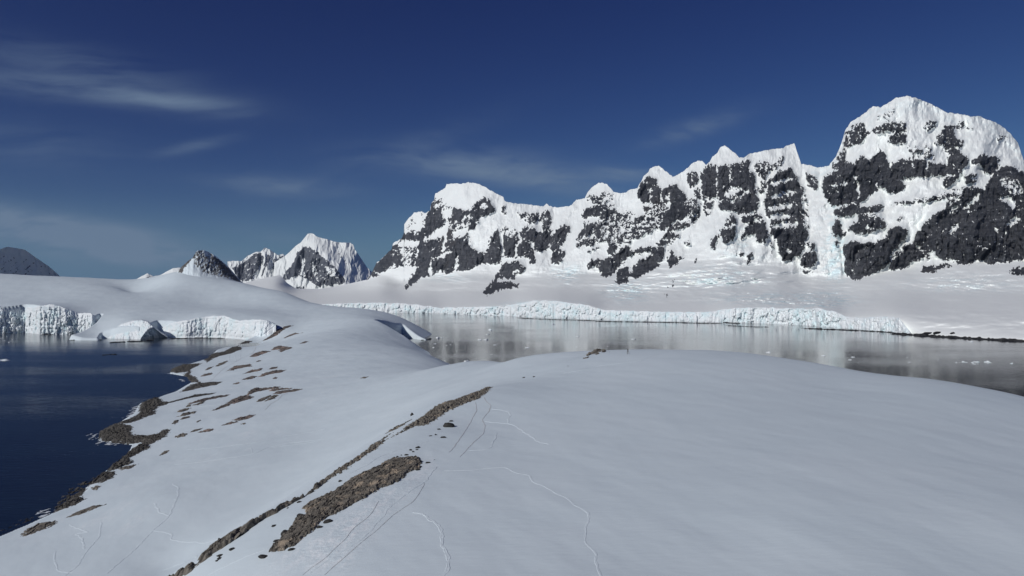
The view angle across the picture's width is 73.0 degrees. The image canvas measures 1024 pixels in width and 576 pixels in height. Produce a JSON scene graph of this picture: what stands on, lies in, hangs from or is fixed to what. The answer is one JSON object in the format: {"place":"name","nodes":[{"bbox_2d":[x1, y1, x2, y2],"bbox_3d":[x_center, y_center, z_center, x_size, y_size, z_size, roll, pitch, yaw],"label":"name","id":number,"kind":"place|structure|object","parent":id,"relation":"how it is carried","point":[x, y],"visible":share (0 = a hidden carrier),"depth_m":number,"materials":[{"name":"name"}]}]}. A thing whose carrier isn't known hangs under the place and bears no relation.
{"place":"outdoors","nodes":[
{"label":"outdoors","id":0,"kind":"place"},
{"bbox_2d":[0,247,59,276],"bbox_3d":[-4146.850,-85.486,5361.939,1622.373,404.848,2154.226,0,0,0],"label":"mountain","id":1,"kind":"structure","parent":0,"point":[18,261],"depth_m":4889.33,"materials":[{"name":"grey stone"}]},
{"bbox_2d":[138,267,179,278],"bbox_3d":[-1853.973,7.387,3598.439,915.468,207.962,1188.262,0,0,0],"label":"hill","id":2,"kind":"structure","parent":0,"point":[172,270],"depth_m":3269.90,"materials":[{"name":"white snow"}]},
{"bbox_2d":[177,250,242,282],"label":"rocky knoll","id":3,"kind":"structure","parent":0,"point":[202,263],"depth_m":1610.97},
{"bbox_2d":[227,248,284,282],"bbox_3d":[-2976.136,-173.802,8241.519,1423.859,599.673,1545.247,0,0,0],"label":"mountain","id":4,"kind":"structure","parent":0,"point":[255,266],"depth_m":7913.83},
{"bbox_2d":[245,275,368,301],"bbox_3d":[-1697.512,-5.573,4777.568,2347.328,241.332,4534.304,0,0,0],"label":"snow plain","id":5,"kind":"structure","parent":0,"point":[358,290],"depth_m":4714.83,"materials":[{"name":"white snow"}]},
{"bbox_2d":[274,233,371,288],"bbox_3d":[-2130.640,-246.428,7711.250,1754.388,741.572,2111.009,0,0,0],"label":"mountain","id":6,"kind":"structure","parent":0,"point":[311,261],"depth_m":7377.95,"materials":[{"name":"white snow"}]},
{"bbox_2d":[369,182,506,298],"bbox_3d":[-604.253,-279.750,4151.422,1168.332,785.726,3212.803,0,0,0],"label":"mountain","id":7,"kind":"structure","parent":0,"point":[455,236],"depth_m":3980.38,"materials":[{"name":"white snow"}]},
{"bbox_2d":[0,272,1023,575],"bbox_3d":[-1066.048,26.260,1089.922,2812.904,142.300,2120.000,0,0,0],"label":"snow field","id":8,"kind":"structure","parent":0,"point":[686,462],"depth_m":120.55,"materials":[{"name":"white snow"}]},
{"bbox_2d":[20,520,57,536],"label":"rock outcrop","id":9,"kind":"object","parent":8,"relation":"on","point":[37,527],"visible":1,"depth_m":196.80,"materials":[{"name":"stone"}]},
{"bbox_2d":[0,304,97,333],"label":"ice cliff","id":10,"kind":"structure","parent":8,"relation":"attached to","point":[67,321],"depth_m":1109.37,"materials":[{"name":"white ice"}]},
{"bbox_2d":[53,551,71,572],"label":"snow track","id":11,"kind":"structure","parent":8,"relation":"on","point":[54,555],"depth_m":156.79,"materials":[{"name":"white snow"}]},
{"bbox_2d":[69,524,87,548],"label":"snow track","id":12,"kind":"structure","parent":8,"relation":"on","point":[82,538],"depth_m":180.62,"materials":[{"name":"white snow"}]},
{"bbox_2d":[65,522,101,575],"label":"snow track","id":13,"kind":"structure","parent":8,"relation":"on","point":[88,548],"depth_m":163.46,"materials":[{"name":"white snow"}]},
{"bbox_2d":[66,504,105,517],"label":"rock outcrop","id":14,"kind":"object","parent":8,"relation":"on","point":[85,510],"visible":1,"depth_m":206.82,"materials":[{"name":"stone"}]},
{"bbox_2d":[118,464,135,470],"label":"rock outcrop","id":15,"kind":"object","parent":8,"relation":"on","point":[128,467],"visible":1,"depth_m":265.94,"materials":[{"name":"stone"}]},
{"bbox_2d":[107,442,150,471],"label":"shore rock","id":16,"kind":"object","parent":8,"relation":"on","point":[125,459],"visible":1,"depth_m":287.24,"materials":[{"name":"brown stone"}]},
{"bbox_2d":[107,484,179,573],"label":"snow track","id":17,"kind":"structure","parent":8,"relation":"on","point":[173,505],"depth_m":171.13,"materials":[{"name":"white snow"}]},
{"bbox_2d":[173,433,186,437],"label":"rock outcrop","id":18,"kind":"object","parent":8,"relation":"on","point":[182,435],"visible":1,"depth_m":315.80,"materials":[{"name":"brown stone"}]},
{"bbox_2d":[152,530,216,543],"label":"snow track","id":19,"kind":"structure","parent":8,"relation":"on","point":[171,534],"depth_m":155.50,"materials":[{"name":"white snow"}]},
{"bbox_2d":[177,411,196,416],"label":"rock outcrop","id":20,"kind":"object","parent":8,"relation":"on","point":[187,413],"visible":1,"depth_m":371.47,"materials":[{"name":"stone"}]},
{"bbox_2d":[161,393,213,405],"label":"shore rock","id":21,"kind":"object","parent":8,"relation":"on","point":[197,395],"visible":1,"depth_m":431.02,"materials":[{"name":"stone"}]},
{"bbox_2d":[182,381,222,391],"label":"shore rock","id":22,"kind":"object","parent":8,"relation":"on","point":[196,386],"visible":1,"depth_m":486.92,"materials":[{"name":"stone"}]},
{"bbox_2d":[198,429,212,432],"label":"rock outcrop","id":23,"kind":"object","parent":8,"relation":"on","point":[207,430],"visible":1,"depth_m":318.24,"materials":[{"name":"brown stone"}]},
{"bbox_2d":[188,395,228,403],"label":"rock outcrop","id":24,"kind":"object","parent":8,"relation":"on","point":[209,398],"visible":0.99,"depth_m":417.90,"materials":[{"name":"stone"}]},
{"bbox_2d":[162,315,275,339],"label":"ice cliff","id":25,"kind":"structure","parent":8,"relation":"attached to","point":[215,326],"depth_m":1014.76,"materials":[{"name":"white ice"}]},
{"bbox_2d":[204,341,251,361],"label":"shore rock","id":26,"kind":"object","parent":8,"relation":"on","point":[225,352],"visible":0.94,"depth_m":746.60,"materials":[{"name":"stone"}]},
{"bbox_2d":[208,547,268,574],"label":"snow track","id":27,"kind":"structure","parent":8,"relation":"on","point":[237,560],"depth_m":78.31,"materials":[{"name":"white snow"}]},
{"bbox_2d":[227,364,251,370],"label":"rock outcrop","id":28,"kind":"object","parent":8,"relation":"on","point":[239,366],"visible":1,"depth_m":569.25,"materials":[{"name":"stone"}]},
{"bbox_2d":[234,415,253,420],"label":"rock outcrop","id":29,"kind":"object","parent":8,"relation":"on","point":[243,418],"visible":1,"depth_m":335.96,"materials":[{"name":"stone"}]},
{"bbox_2d":[212,386,278,410],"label":"rock outcrop","id":30,"kind":"object","parent":8,"relation":"on","point":[242,398],"visible":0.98,"depth_m":403.72,"materials":[{"name":"stone"}]},
{"bbox_2d":[168,479,326,575],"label":"rock crest","id":31,"kind":"object","parent":8,"relation":"on","point":[223,542],"visible":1,"depth_m":86.72,"materials":[{"name":"brown stone"}]},
{"bbox_2d":[242,376,256,379],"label":"rock outcrop","id":32,"kind":"object","parent":8,"relation":"on","point":[251,377],"visible":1,"depth_m":491.63,"materials":[{"name":"stone"}]},
{"bbox_2d":[184,438,322,463],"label":"snow track","id":33,"kind":"structure","parent":8,"relation":"on","point":[253,453],"depth_m":250.68,"materials":[{"name":"white snow"}]},
{"bbox_2d":[244,368,262,373],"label":"rock outcrop","id":34,"kind":"object","parent":8,"relation":"on","point":[254,370],"visible":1,"depth_m":532.35,"materials":[{"name":"stone"}]},
{"bbox_2d":[188,429,322,449],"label":"snow track","id":35,"kind":"structure","parent":8,"relation":"on","point":[254,442],"depth_m":275.02,"materials":[{"name":"white snow"}]},
{"bbox_2d":[249,351,270,356],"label":"rock outcrop","id":36,"kind":"object","parent":8,"relation":"on","point":[258,353],"visible":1,"depth_m":653.47,"materials":[{"name":"brown stone"}]},
{"bbox_2d":[258,554,267,558],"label":"boulder","id":37,"kind":"object","parent":8,"relation":"on","point":[261,556],"visible":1,"depth_m":76.59,"materials":[{"name":"stone"}]},
{"bbox_2d":[256,395,270,401],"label":"rock outcrop","id":38,"kind":"object","parent":8,"relation":"on","point":[262,399],"visible":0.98,"depth_m":390.31,"materials":[{"name":"stone"}]},
{"bbox_2d":[258,370,284,376],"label":"rock outcrop","id":39,"kind":"object","parent":8,"relation":"on","point":[271,372],"visible":0.99,"depth_m":509.95,"materials":[{"name":"brown stone"}]},
{"bbox_2d":[263,325,293,340],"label":"rock outcrop","id":40,"kind":"object","parent":8,"relation":"on","point":[277,332],"visible":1,"depth_m":956.55,"materials":[{"name":"stone"}]},
{"bbox_2d":[269,388,291,390],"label":"rock outcrop","id":41,"kind":"object","parent":8,"relation":"on","point":[277,389],"visible":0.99,"depth_m":420.27,"materials":[{"name":"stone"}]},
{"bbox_2d":[272,346,291,351],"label":"rock outcrop","id":42,"kind":"object","parent":8,"relation":"on","point":[282,348],"visible":1,"depth_m":674.54,"materials":[{"name":"brown stone"}]},
{"bbox_2d":[273,389,301,393],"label":"rock outcrop","id":43,"kind":"object","parent":8,"relation":"on","point":[284,391],"visible":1,"depth_m":409.54,"materials":[{"name":"stone"}]},
{"bbox_2d":[303,501,378,574],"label":"snow track","id":44,"kind":"structure","parent":8,"relation":"on","point":[343,540],"depth_m":76.42,"materials":[{"name":"white snow"}]},
{"bbox_2d":[268,455,421,551],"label":"scree patch","id":45,"kind":"object","parent":8,"relation":"on","point":[357,488],"visible":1,"depth_m":91.66,"materials":[{"name":"stone"}]},
{"bbox_2d":[310,466,436,572],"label":"snow track","id":46,"kind":"structure","parent":8,"relation":"on","point":[384,514],"depth_m":80.75,"materials":[{"name":"white snow"}]},
{"bbox_2d":[326,483,424,573],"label":"snow track","id":47,"kind":"structure","parent":8,"relation":"on","point":[373,532],"depth_m":77.36,"materials":[{"name":"white snow"}]},
{"bbox_2d":[351,441,427,472],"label":"snow track","id":48,"kind":"structure","parent":8,"relation":"on","point":[387,453],"depth_m":112.58,"materials":[{"name":"white snow"}]},
{"bbox_2d":[320,386,490,480],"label":"rock crest","id":49,"kind":"object","parent":8,"relation":"on","point":[435,412],"visible":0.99,"depth_m":142.58,"materials":[{"name":"brown stone"}]},
{"bbox_2d":[413,512,450,575],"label":"snow track","id":50,"kind":"structure","parent":8,"relation":"on","point":[447,555],"depth_m":72.48,"materials":[{"name":"white snow"}]},
{"bbox_2d":[443,422,454,426],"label":"boulder","id":51,"kind":"object","parent":8,"relation":"on","point":[448,424],"visible":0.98,"depth_m":130.52,"materials":[{"name":"stone"}]},
{"bbox_2d":[449,403,476,451],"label":"snow track","id":52,"kind":"structure","parent":8,"relation":"on","point":[465,429],"depth_m":127.98,"materials":[{"name":"white snow"}]},
{"bbox_2d":[461,397,490,455],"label":"snow track","id":53,"kind":"structure","parent":8,"relation":"on","point":[484,427],"depth_m":128.97,"materials":[{"name":"white snow"}]},
{"bbox_2d":[469,433,496,450],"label":"snow track","id":54,"kind":"structure","parent":8,"relation":"on","point":[491,443],"depth_m":115.22,"materials":[{"name":"white snow"}]},
{"bbox_2d":[485,421,546,443],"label":"snow track","id":55,"kind":"structure","parent":8,"relation":"on","point":[523,431],"depth_m":124.29,"materials":[{"name":"white snow"}]},
{"bbox_2d":[447,467,601,575],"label":"snow track","id":56,"kind":"structure","parent":8,"relation":"on","point":[585,535],"depth_m":80.37,"materials":[{"name":"white snow"}]},
{"bbox_2d":[586,348,601,355],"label":"rock outcrop","id":57,"kind":"object","parent":8,"relation":"on","point":[597,350],"visible":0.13,"depth_m":247.80,"materials":[{"name":"brown stone"}]},
{"bbox_2d":[567,353,660,372],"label":"snow track","id":58,"kind":"structure","parent":8,"relation":"on","point":[619,363],"depth_m":203.46,"materials":[{"name":"white snow"}]},
{"bbox_2d":[0,313,1023,535],"bbox_3d":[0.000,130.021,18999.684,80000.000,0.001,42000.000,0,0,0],"label":"water","id":59,"kind":"structure","parent":0,"point":[63,397],"depth_m":698.94,"materials":[{"name":"liquid"}]},
{"bbox_2d":[53,471,116,512],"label":"shore rock","id":60,"kind":"object","parent":59,"relation":"in","point":[102,477],"visible":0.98,"depth_m":238.32,"materials":[{"name":"brown stone"}]},
{"bbox_2d":[35,373,183,517],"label":"sea foam","id":61,"kind":"object","parent":59,"relation":"on","point":[108,443],"visible":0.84,"depth_m":317.83,"materials":[{"name":"white"}]},
{"bbox_2d":[98,423,171,448],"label":"shore rock","id":62,"kind":"object","parent":59,"relation":"in","point":[117,433],"visible":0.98,"depth_m":325.33,"materials":[{"name":"brown stone"}]},
{"bbox_2d":[109,319,167,338],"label":"iceberg","id":63,"kind":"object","parent":59,"relation":"in","point":[148,330],"depth_m":997.41,"materials":[{"name":"white ice"}]},
{"bbox_2d":[119,397,166,423],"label":"shore rock","id":64,"kind":"object","parent":59,"relation":"in","point":[146,408],"visible":0.99,"depth_m":400.54,"materials":[{"name":"grey stone"}]},
{"bbox_2d":[170,363,201,382],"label":"shore rock","id":65,"kind":"object","parent":59,"relation":"in","point":[184,368],"visible":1,"depth_m":592.06,"materials":[{"name":"brown stone"}]},
{"bbox_2d":[436,304,510,315],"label":"ice cliff","id":66,"kind":"structure","parent":59,"relation":"in","point":[503,310],"depth_m":1964.42,"materials":[{"name":"white ice"}]},
{"bbox_2d":[511,300,552,317],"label":"ice cliff","id":67,"kind":"structure","parent":59,"relation":"in","point":[536,308],"depth_m":1812.61,"materials":[{"name":"white ice"}]},
{"bbox_2d":[528,318,596,320],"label":"reef","id":68,"kind":"object","parent":59,"relation":"in","point":[562,319],"visible":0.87,"depth_m":1636.97},
{"bbox_2d":[602,321,687,322],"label":"reef","id":69,"kind":"object","parent":59,"relation":"in","point":[644,321],"visible":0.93,"depth_m":1527.67},
{"bbox_2d":[804,328,894,332],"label":"reef","id":70,"kind":"object","parent":59,"relation":"in","point":[848,329],"visible":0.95,"depth_m":1207.68},
{"bbox_2d":[892,332,1023,341],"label":"reef","id":71,"kind":"object","parent":59,"relation":"in","point":[964,337],"visible":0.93,"depth_m":1004.75},
{"bbox_2d":[0,0,1023,278],"label":"sky","id":72,"kind":"structure","parent":0,"point":[138,138],"materials":[{"name":"blue"}]},
{"bbox_2d":[507,143,820,292],"bbox_3d":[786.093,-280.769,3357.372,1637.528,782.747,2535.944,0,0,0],"label":"mountain","id":73,"kind":"structure","parent":0,"point":[725,215],"depth_m":2898.88,"materials":[{"name":"white snow"}]},
{"bbox_2d":[311,283,1023,339],"bbox_3d":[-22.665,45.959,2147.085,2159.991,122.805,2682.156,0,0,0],"label":"glacier","id":74,"kind":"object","parent":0,"point":[914,312],"visible":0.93,"depth_m":1750.17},
{"bbox_2d":[321,302,435,313],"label":"ice cliff","id":75,"kind":"structure","parent":74,"relation":"attached to","point":[398,308],"depth_m":2148.91,"materials":[{"name":"white ice"}]},
{"bbox_2d":[553,301,609,319],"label":"ice cliff","id":76,"kind":"structure","parent":74,"relation":"on","point":[569,310],"depth_m":1705.73,"materials":[{"name":"white ice"}]},
{"bbox_2d":[610,309,728,321],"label":"ice cliff","id":77,"kind":"structure","parent":74,"relation":"on","point":[721,315],"depth_m":1563.50,"materials":[{"name":"white ice"}]},
{"bbox_2d":[729,307,841,327],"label":"ice cliff","id":78,"kind":"structure","parent":74,"relation":"on","point":[819,317],"depth_m":1418.00,"materials":[{"name":"white ice"}]},
{"bbox_2d":[842,315,910,333],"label":"ice cliff","id":79,"kind":"structure","parent":74,"relation":"on","point":[886,324],"depth_m":1196.74,"materials":[{"name":"white ice"}]},
{"bbox_2d":[821,96,1023,310],"bbox_3d":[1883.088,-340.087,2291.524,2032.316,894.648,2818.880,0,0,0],"label":"mountain","id":80,"kind":"structure","parent":0,"point":[923,199],"depth_m":2330.80,"materials":[{"name":"white snow"}]}
]}

